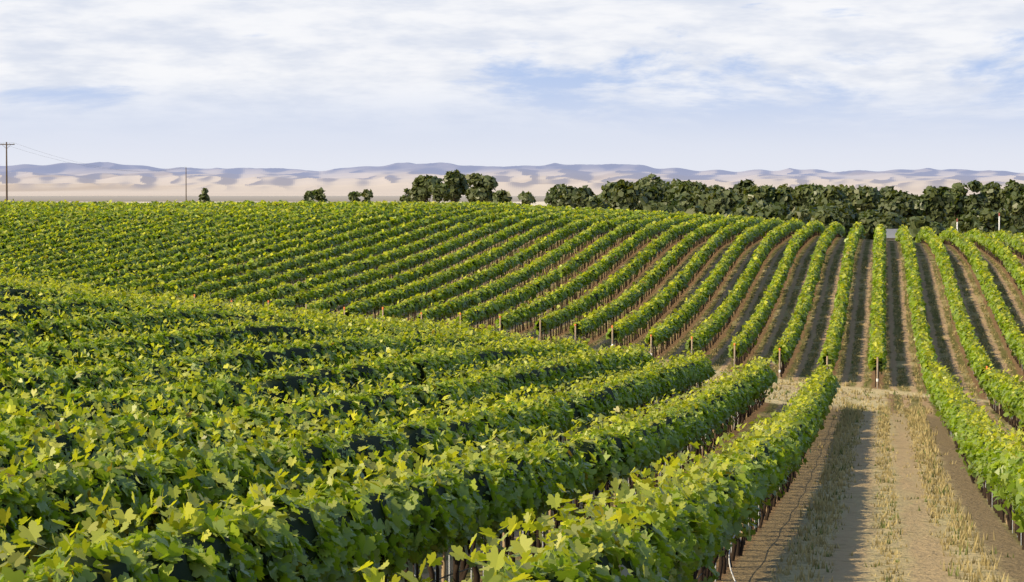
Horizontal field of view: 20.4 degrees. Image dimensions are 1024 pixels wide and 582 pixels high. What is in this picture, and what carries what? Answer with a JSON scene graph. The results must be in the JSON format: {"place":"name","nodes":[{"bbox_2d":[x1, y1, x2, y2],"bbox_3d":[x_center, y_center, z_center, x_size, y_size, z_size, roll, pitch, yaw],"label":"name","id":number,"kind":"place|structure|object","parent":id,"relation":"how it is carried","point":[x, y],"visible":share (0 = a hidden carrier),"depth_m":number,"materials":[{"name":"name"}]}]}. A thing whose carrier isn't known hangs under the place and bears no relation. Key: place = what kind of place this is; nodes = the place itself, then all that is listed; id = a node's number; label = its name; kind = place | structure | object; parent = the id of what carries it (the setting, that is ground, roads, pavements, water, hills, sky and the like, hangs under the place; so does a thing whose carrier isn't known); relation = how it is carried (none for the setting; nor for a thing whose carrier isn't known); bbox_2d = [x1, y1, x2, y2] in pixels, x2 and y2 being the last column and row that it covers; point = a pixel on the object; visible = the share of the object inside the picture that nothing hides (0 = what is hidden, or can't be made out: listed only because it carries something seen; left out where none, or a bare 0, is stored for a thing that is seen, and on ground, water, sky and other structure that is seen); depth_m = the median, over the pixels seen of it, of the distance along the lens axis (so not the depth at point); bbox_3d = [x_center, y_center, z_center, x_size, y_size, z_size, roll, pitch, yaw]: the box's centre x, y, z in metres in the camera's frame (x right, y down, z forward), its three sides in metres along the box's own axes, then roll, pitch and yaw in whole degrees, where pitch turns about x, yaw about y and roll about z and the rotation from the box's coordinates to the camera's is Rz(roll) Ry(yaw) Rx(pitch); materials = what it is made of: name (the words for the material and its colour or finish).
{"place":"outdoors","nodes":[
{"label":"outdoors","id":0,"kind":"place"},
{"bbox_2d":[0,196,1023,581],"bbox_3d":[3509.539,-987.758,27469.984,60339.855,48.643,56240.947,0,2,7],"label":"ground","id":1,"kind":"structure","parent":0,"point":[924,554],"depth_m":173.42,"materials":[{"name":"brown soil"}]},
{"bbox_2d":[0,142,14,200],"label":"utility pole","id":2,"kind":"object","parent":1,"relation":"on","point":[6,144],"visible":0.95,"depth_m":511.44,"materials":[{"name":"brown wood"}]},
{"bbox_2d":[1,143,170,170],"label":"utility wires","id":3,"kind":"object","parent":2,"relation":"attached to","point":[69,162],"visible":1,"depth_m":585.91,"materials":[{"name":"black metal"}]},
{"bbox_2d":[0,206,1023,581],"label":"vine","id":4,"kind":"object","parent":1,"relation":"on","point":[182,570],"depth_m":73.31,"materials":[{"name":"green plant"}]},
{"bbox_2d":[0,377,751,581],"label":"vine leaves","id":5,"kind":"object","parent":4,"relation":"attached to","point":[37,547],"visible":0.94,"depth_m":30.48,"materials":[{"name":"green plant"}]},
{"bbox_2d":[0,199,1023,540],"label":"vine leaves","id":6,"kind":"object","parent":4,"relation":"attached to","point":[1000,469],"visible":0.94,"depth_m":132.37,"materials":[{"name":"green plant"}]},
{"bbox_2d":[32,205,1022,581],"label":"vineyard end posts","id":7,"kind":"object","parent":1,"relation":"on","point":[612,343],"visible":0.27,"depth_m":213.37,"materials":[{"name":"brown wood"}]},
{"bbox_2d":[187,250,1023,581],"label":"grass tufts","id":8,"kind":"object","parent":1,"relation":"on","point":[913,416],"visible":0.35,"depth_m":98.54,"materials":[{"name":"beige plant"}]},
{"bbox_2d":[231,306,1021,581],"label":"vineyard stakes","id":9,"kind":"object","parent":1,"relation":"on","point":[660,475],"visible":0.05,"depth_m":61.93,"materials":[{"name":"brown wood"}]},
{"bbox_2d":[728,535,735,581],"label":"irrigation hose","id":10,"kind":"object","parent":1,"relation":"on","point":[729,563],"visible":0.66,"depth_m":46.05,"materials":[{"name":"white plastic"}]},
{"bbox_2d":[885,229,912,240],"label":"farm shed","id":11,"kind":"structure","parent":1,"relation":"on","point":[890,235],"depth_m":493.42,"materials":[{"name":"white"}]},
{"bbox_2d":[0,162,1023,195],"bbox_3d":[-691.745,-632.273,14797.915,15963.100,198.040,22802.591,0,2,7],"label":"hills","id":12,"kind":"structure","parent":0,"point":[85,179],"depth_m":13388.54,"materials":[{"name":"beige soil"}]},
{"bbox_2d":[0,0,1023,172],"label":"sky","id":13,"kind":"structure","parent":0,"point":[312,85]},
{"bbox_2d":[194,294,987,368],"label":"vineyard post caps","id":14,"kind":"object","parent":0,"point":[575,325],"visible":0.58,"depth_m":200.71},
{"bbox_2d":[198,169,1023,240],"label":"trees","id":15,"kind":"object","parent":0,"point":[683,190],"visible":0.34,"depth_m":616.27,"materials":[{"name":"green plant"}]},
{"bbox_2d":[432,332,1017,581],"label":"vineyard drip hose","id":16,"kind":"object","parent":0,"point":[563,521],"visible":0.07,"depth_m":42.68,"materials":[{"name":"black plastic"}]}
]}

